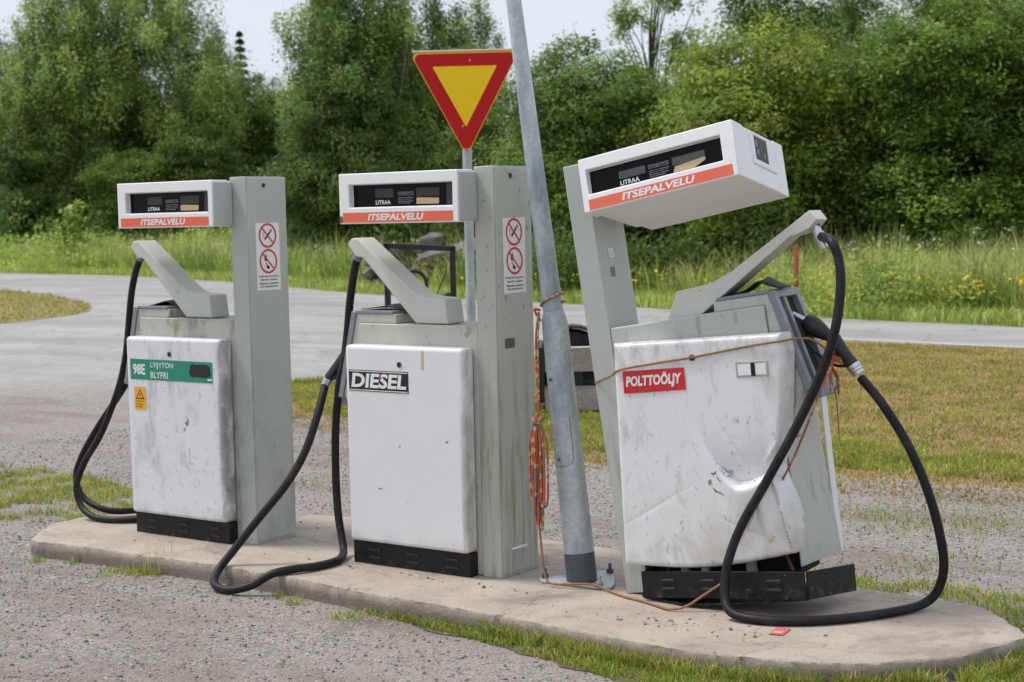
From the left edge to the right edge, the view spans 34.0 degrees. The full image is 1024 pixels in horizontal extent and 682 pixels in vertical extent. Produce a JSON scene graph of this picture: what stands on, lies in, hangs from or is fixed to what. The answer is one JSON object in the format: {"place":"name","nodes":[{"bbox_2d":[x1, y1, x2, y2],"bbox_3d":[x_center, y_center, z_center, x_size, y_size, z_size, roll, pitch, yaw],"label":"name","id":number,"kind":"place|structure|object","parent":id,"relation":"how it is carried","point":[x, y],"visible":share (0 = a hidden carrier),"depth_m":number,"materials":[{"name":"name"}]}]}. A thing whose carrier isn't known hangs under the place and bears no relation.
{"place":"outdoors","nodes":[
{"label":"outdoors","id":0,"kind":"place"},
{"bbox_2d":[0,288,91,323],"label":"lawn","id":1,"kind":"structure","parent":0,"point":[11,320],"depth_m":37.70,"materials":[{"name":"plant"}]},
{"bbox_2d":[0,461,132,522],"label":"grass","id":2,"kind":"structure","parent":0,"point":[64,488],"depth_m":11.55,"materials":[{"name":"plant"}]},
{"bbox_2d":[0,0,959,163],"label":"sky","id":3,"kind":"structure","parent":0,"point":[542,18],"materials":[{"name":"white"}]},
{"bbox_2d":[0,396,1023,681],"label":"gravel yard","id":4,"kind":"structure","parent":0,"point":[32,420],"depth_m":8.26,"materials":[{"name":"grey gravel"}]},
{"bbox_2d":[130,530,173,573],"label":"grass","id":5,"kind":"structure","parent":4,"relation":"on","point":[155,554],"depth_m":8.88,"materials":[{"name":"plant"}]},
{"bbox_2d":[27,465,1023,625],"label":"grass","id":6,"kind":"structure","parent":4,"relation":"on","point":[138,571],"depth_m":9.56,"materials":[{"name":"plant"}]},
{"bbox_2d":[474,617,1023,681],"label":"grass","id":7,"kind":"structure","parent":4,"relation":"on","point":[1009,663],"depth_m":6.66,"materials":[{"name":"plant"}]},
{"bbox_2d":[0,273,1023,401],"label":"road","id":8,"kind":"structure","parent":0,"point":[75,357],"depth_m":26.70,"materials":[{"name":"grey asphalt"}]},
{"bbox_2d":[842,338,1023,347],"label":"road marking","id":9,"kind":"object","parent":8,"relation":"on","point":[933,342],"visible":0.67,"depth_m":22.79,"materials":[{"name":"paint"}]},
{"bbox_2d":[0,264,1023,349],"bbox_3d":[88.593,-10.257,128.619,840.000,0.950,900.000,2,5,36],"label":"ground","id":10,"kind":"structure","parent":0,"point":[879,319],"depth_m":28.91,"materials":[{"name":"green plant"}]},
{"bbox_2d":[0,29,28,203],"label":"birch tree","id":11,"kind":"object","parent":10,"relation":"on","point":[5,44],"visible":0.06,"depth_m":91.15,"materials":[{"name":"green plant"}]},
{"bbox_2d":[0,118,87,236],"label":"broadleaf tree","id":12,"kind":"object","parent":10,"relation":"on","point":[15,163],"visible":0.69,"depth_m":80.36,"materials":[{"name":"green plant"}]},
{"bbox_2d":[0,0,89,230],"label":"birch tree","id":13,"kind":"object","parent":10,"relation":"on","point":[20,104],"visible":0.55,"depth_m":82.11,"materials":[{"name":"green plant"}]},
{"bbox_2d":[46,199,89,256],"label":"sapling","id":14,"kind":"object","parent":10,"relation":"on","point":[77,221],"visible":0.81,"depth_m":67.65,"materials":[{"name":"green plant"}]},
{"bbox_2d":[2,73,170,223],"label":"woods","id":15,"kind":"object","parent":10,"relation":"on","point":[75,137],"depth_m":96.37,"materials":[{"name":"green plant"}]},
{"bbox_2d":[22,0,154,220],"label":"birch tree","id":16,"kind":"object","parent":10,"relation":"on","point":[96,118],"visible":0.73,"depth_m":82.36,"materials":[{"name":"green plant"}]},
{"bbox_2d":[58,0,193,162],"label":"birch tree","id":17,"kind":"object","parent":10,"relation":"on","point":[140,144],"visible":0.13,"depth_m":85.70,"materials":[{"name":"green plant"}]},
{"bbox_2d":[75,145,183,242],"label":"broadleaf tree","id":18,"kind":"object","parent":10,"relation":"on","point":[114,174],"visible":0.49,"depth_m":78.26,"materials":[{"name":"green plant"}]},
{"bbox_2d":[0,190,296,252],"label":"undergrowth","id":19,"kind":"object","parent":10,"relation":"on","point":[38,224],"visible":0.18,"depth_m":77.86,"materials":[{"name":"green plant"}]},
{"bbox_2d":[111,0,265,180],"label":"birch tree","id":20,"kind":"object","parent":10,"relation":"on","point":[209,104],"visible":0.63,"depth_m":82.09,"materials":[{"name":"green plant"}]},
{"bbox_2d":[134,120,258,234],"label":"broadleaf tree","id":21,"kind":"object","parent":10,"relation":"on","point":[182,158],"visible":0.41,"depth_m":79.61,"materials":[{"name":"green plant"}]},
{"bbox_2d":[184,3,264,176],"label":"birch tree","id":22,"kind":"object","parent":10,"relation":"on","point":[219,46],"visible":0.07,"depth_m":85.90,"materials":[{"name":"green plant"}]},
{"bbox_2d":[14,237,459,263],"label":"wildflowers","id":23,"kind":"object","parent":10,"relation":"on","point":[302,256],"visible":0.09,"depth_m":54.96,"materials":[{"name":"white plant"}]},
{"bbox_2d":[231,30,250,98],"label":"spruce tree","id":24,"kind":"object","parent":10,"relation":"on","point":[239,34],"visible":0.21,"depth_m":103.77,"materials":[{"name":"green plant"}]},
{"bbox_2d":[218,65,297,177],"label":"broadleaf tree","id":25,"kind":"object","parent":10,"relation":"on","point":[261,145],"visible":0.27,"depth_m":85.64,"materials":[{"name":"green plant"}]},
{"bbox_2d":[0,219,571,289],"bbox_3d":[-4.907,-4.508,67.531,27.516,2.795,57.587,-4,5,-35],"label":"grass","id":26,"kind":"structure","parent":10,"relation":"on","point":[192,256],"depth_m":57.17,"materials":[{"name":"green plant"}]},
{"bbox_2d":[268,0,357,235],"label":"birch tree","id":27,"kind":"object","parent":10,"relation":"on","point":[312,27],"visible":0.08,"depth_m":57.42,"materials":[{"name":"green plant"}]},
{"bbox_2d":[246,45,432,255],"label":"broadleaf tree","id":28,"kind":"object","parent":10,"relation":"on","point":[308,207],"visible":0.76,"depth_m":54.64,"materials":[{"name":"green plant"}]},
{"bbox_2d":[266,0,425,237],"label":"birch tree","id":29,"kind":"object","parent":10,"relation":"on","point":[335,44],"visible":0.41,"depth_m":55.45,"materials":[{"name":"green plant"}]},
{"bbox_2d":[277,4,427,164],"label":"woods","id":30,"kind":"object","parent":10,"relation":"on","point":[368,36],"depth_m":84.15,"materials":[{"name":"green plant"}]},
{"bbox_2d":[286,220,458,263],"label":"undergrowth","id":31,"kind":"object","parent":10,"relation":"on","point":[404,229],"visible":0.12,"depth_m":54.53,"materials":[{"name":"green plant"}]},
{"bbox_2d":[351,0,458,225],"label":"birch tree","id":32,"kind":"object","parent":10,"relation":"on","point":[417,85],"visible":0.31,"depth_m":56.82,"materials":[{"name":"green plant"}]},
{"bbox_2d":[245,143,611,176],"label":"woods","id":33,"kind":"object","parent":10,"relation":"on","point":[274,159],"depth_m":102.44,"materials":[{"name":"green plant"}]},
{"bbox_2d":[385,0,494,233],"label":"birch tree","id":34,"kind":"object","parent":10,"relation":"on","point":[438,29],"visible":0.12,"depth_m":58.83,"materials":[{"name":"green plant"}]},
{"bbox_2d":[422,0,513,167],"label":"birch tree","id":35,"kind":"object","parent":10,"relation":"on","point":[485,30],"visible":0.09,"depth_m":58.37,"materials":[{"name":"green plant"}]},
{"bbox_2d":[363,232,577,284],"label":"boulder","id":36,"kind":"structure","parent":10,"relation":"on","point":[425,256],"depth_m":42.56,"materials":[{"name":"grey stone"}]},
{"bbox_2d":[423,102,554,245],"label":"broadleaf tree","id":37,"kind":"object","parent":10,"relation":"on","point":[456,156],"visible":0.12,"depth_m":46.33,"materials":[{"name":"green plant"}]},
{"bbox_2d":[473,23,679,244],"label":"broadleaf tree","id":38,"kind":"object","parent":10,"relation":"on","point":[580,121],"visible":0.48,"depth_m":40.59,"materials":[{"name":"green plant"}]},
{"bbox_2d":[603,0,715,100],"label":"slender tree","id":39,"kind":"object","parent":10,"relation":"on","point":[620,21],"visible":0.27,"depth_m":57.33,"materials":[{"name":"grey plant"}]},
{"bbox_2d":[307,261,1023,295],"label":"wildflowers","id":40,"kind":"object","parent":10,"relation":"on","point":[953,290],"visible":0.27,"depth_m":29.51,"materials":[{"name":"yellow plant"}]},
{"bbox_2d":[532,205,809,295],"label":"undergrowth","id":41,"kind":"object","parent":10,"relation":"on","point":[673,249],"visible":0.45,"depth_m":36.89,"materials":[{"name":"green plant"}]},
{"bbox_2d":[630,76,738,243],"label":"broadleaf tree","id":42,"kind":"object","parent":10,"relation":"on","point":[665,114],"depth_m":42.88,"materials":[{"name":"green plant"}]},
{"bbox_2d":[605,1,901,271],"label":"broadleaf tree","id":43,"kind":"object","parent":10,"relation":"on","point":[771,108],"visible":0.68,"depth_m":37.24,"materials":[{"name":"green plant"}]},
{"bbox_2d":[688,0,857,99],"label":"birch tree","id":44,"kind":"object","parent":10,"relation":"on","point":[829,20],"visible":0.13,"depth_m":54.81,"materials":[{"name":"green plant"}]},
{"bbox_2d":[531,189,1016,262],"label":"undergrowth","id":45,"kind":"object","parent":10,"relation":"on","point":[659,230],"visible":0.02,"depth_m":40.39,"materials":[{"name":"green plant"}]},
{"bbox_2d":[793,245,798,287],"bbox_3d":[4.918,-1.056,29.011,0.070,1.200,0.060,2,5,36],"label":"marker post","id":46,"kind":"object","parent":10,"relation":"on","point":[796,271],"visible":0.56,"depth_m":28.96,"materials":[{"name":"red paint"}]},
{"bbox_2d":[740,100,932,251],"bbox_3d":[7.543,-3.558,39.902,5.044,4.428,5.239,-3,5,-20],"label":"broadleaf tree","id":47,"kind":"object","parent":10,"relation":"on","point":[814,200],"visible":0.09,"depth_m":38.36,"materials":[{"name":"green plant"}]},
{"bbox_2d":[784,0,915,87],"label":"birch tree","id":48,"kind":"object","parent":10,"relation":"on","point":[853,15],"visible":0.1,"depth_m":58.74,"materials":[{"name":"green plant"}]},
{"bbox_2d":[749,225,1023,320],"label":"weeds","id":49,"kind":"object","parent":10,"relation":"on","point":[884,294],"visible":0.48,"depth_m":28.40,"materials":[{"name":"green plant"}]},
{"bbox_2d":[826,81,978,246],"bbox_3d":[9.302,-4.211,40.744,5.605,5.367,5.821,3,6,45],"label":"broadleaf tree","id":50,"kind":"object","parent":10,"relation":"on","point":[886,172],"visible":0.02,"depth_m":39.62,"materials":[{"name":"green plant"}]},
{"bbox_2d":[821,0,1023,256],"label":"broadleaf tree","id":51,"kind":"object","parent":10,"relation":"on","point":[899,87],"visible":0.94,"depth_m":35.76,"materials":[{"name":"green plant"}]},
{"bbox_2d":[870,0,974,56],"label":"birch tree","id":52,"kind":"object","parent":10,"relation":"on","point":[925,2],"visible":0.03,"depth_m":56.58,"materials":[{"name":"green plant"}]},
{"bbox_2d":[825,227,1022,250],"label":"wildflowers","id":53,"kind":"object","parent":10,"relation":"on","point":[937,239],"visible":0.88,"depth_m":32.98,"materials":[{"name":"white plant"}]},
{"bbox_2d":[906,0,1023,246],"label":"broadleaf tree","id":54,"kind":"object","parent":10,"relation":"on","point":[1009,104],"visible":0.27,"depth_m":36.35,"materials":[{"name":"green plant"}]},
{"bbox_2d":[913,0,1023,73],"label":"birch tree","id":55,"kind":"object","parent":10,"relation":"on","point":[989,7],"visible":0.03,"depth_m":50.63,"materials":[{"name":"green plant"}]},
{"bbox_2d":[134,521,918,637],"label":"gravel","id":56,"kind":"structure","parent":0,"point":[645,623],"depth_m":7.29,"materials":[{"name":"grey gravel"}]},
{"bbox_2d":[30,514,1023,681],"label":"pavement","id":57,"kind":"structure","parent":0,"point":[946,635],"depth_m":7.53,"materials":[{"name":"concrete"}]},
{"bbox_2d":[73,177,295,544],"bbox_3d":[-1.937,0.078,9.707,0.726,2.000,1.672,-5,6,-43],"label":"fuel pump","id":58,"kind":"object","parent":57,"relation":"on","point":[204,377],"visible":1,"depth_m":9.22,"materials":[{"name":"paint"}]},
{"bbox_2d":[127,336,236,522],"bbox_3d":[-1.849,0.481,9.350,0.757,1.003,0.100,2,5,36],"label":"door","id":59,"kind":"structure","parent":58,"relation":"in","point":[181,404],"depth_m":9.27,"materials":[{"name":"paint"}]},
{"bbox_2d":[210,166,538,593],"bbox_3d":[-0.692,0.183,8.548,1.661,2.090,0.871,0,4,11],"label":"fuel pump","id":60,"kind":"object","parent":57,"relation":"on","point":[434,393],"visible":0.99,"depth_m":8.25,"materials":[{"name":"paint"}]},
{"bbox_2d":[346,344,476,553],"bbox_3d":[-0.509,0.525,8.368,0.757,1.003,0.100,2,5,36],"label":"door","id":61,"kind":"structure","parent":60,"relation":"in","point":[411,408],"depth_m":8.30,"materials":[{"name":"paint"}]},
{"bbox_2d":[506,0,614,588],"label":"lamp post","id":62,"kind":"object","parent":57,"relation":"on","point":[579,554],"visible":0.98,"depth_m":7.96,"materials":[{"name":"metal"}]},
{"bbox_2d":[529,292,719,609],"bbox_3d":[0.512,0.482,7.656,0.232,1.391,1.133,-5,6,-44],"label":"rope","id":63,"kind":"object","parent":62,"relation":"hanging from","point":[537,481],"visible":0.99,"depth_m":7.92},
{"bbox_2d":[563,119,948,625],"bbox_3d":[1.057,0.155,7.482,1.466,2.230,0.803,-9,0,31],"label":"fuel pump","id":64,"kind":"object","parent":57,"relation":"on","point":[700,451],"visible":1,"depth_m":7.42,"materials":[{"name":"paint"}]},
{"bbox_2d":[614,331,804,567],"bbox_3d":[0.850,0.481,7.443,0.926,1.043,0.159,-9,0,31],"label":"door","id":65,"kind":"structure","parent":64,"relation":"in","point":[698,437],"depth_m":7.41,"materials":[{"name":"paint"}]},
{"bbox_2d":[594,337,842,480],"bbox_3d":[0.891,0.285,7.525,1.155,0.628,0.336,1,5,27],"label":"rope","id":66,"kind":"object","parent":64,"relation":"attached to","point":[835,359],"visible":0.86,"depth_m":7.32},
{"bbox_2d":[769,627,790,635],"bbox_3d":[1.119,1.212,7.003,0.062,0.006,0.117,1,5,25],"label":"card","id":67,"kind":"object","parent":57,"relation":"on","point":[782,631],"visible":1,"depth_m":7.00,"materials":[{"name":"red paper"}]},
{"bbox_2d":[291,339,1023,507],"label":"lawn","id":68,"kind":"structure","parent":0,"point":[931,446],"depth_m":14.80,"materials":[{"name":"plant"}]},
{"bbox_2d":[383,243,456,307],"bbox_3d":[-0.817,-0.100,15.445,0.970,1.625,0.780,-1,4,0],"label":"tube frame","id":69,"kind":"object","parent":68,"relation":"on","point":[452,255],"visible":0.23,"depth_m":15.35,"materials":[{"name":"metal"}]},
{"bbox_2d":[412,48,512,320],"bbox_3d":[-0.372,-0.873,14.570,0.900,3.278,0.115,-1,4,2],"label":"yield sign","id":70,"kind":"object","parent":68,"relation":"on","point":[464,85],"visible":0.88,"depth_m":14.42,"materials":[{"name":"metal"}]},
{"bbox_2d":[536,324,598,410],"bbox_3d":[0.730,0.229,16.049,0.990,0.810,0.930,-1,4,0],"label":"plank trailer","id":71,"kind":"object","parent":68,"relation":"on","point":[586,390],"visible":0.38,"depth_m":15.62,"materials":[{"name":"grey wood"}]},
{"bbox_2d":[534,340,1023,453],"bbox_3d":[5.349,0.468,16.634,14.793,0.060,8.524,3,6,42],"label":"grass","id":72,"kind":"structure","parent":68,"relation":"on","point":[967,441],"depth_m":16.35,"materials":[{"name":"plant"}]},
{"bbox_2d":[349,602,1023,681],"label":"verge","id":73,"kind":"structure","parent":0,"point":[515,648],"depth_m":7.12,"materials":[{"name":"plant"}]},
{"bbox_2d":[532,214,1023,311],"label":"grass","id":74,"kind":"structure","parent":0,"point":[1014,296],"depth_m":30.57,"materials":[{"name":"green plant"}]},
{"bbox_2d":[594,542,1023,632],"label":"grass","id":75,"kind":"structure","parent":0,"point":[860,580],"depth_m":7.95,"materials":[{"name":"plant"}]}
]}

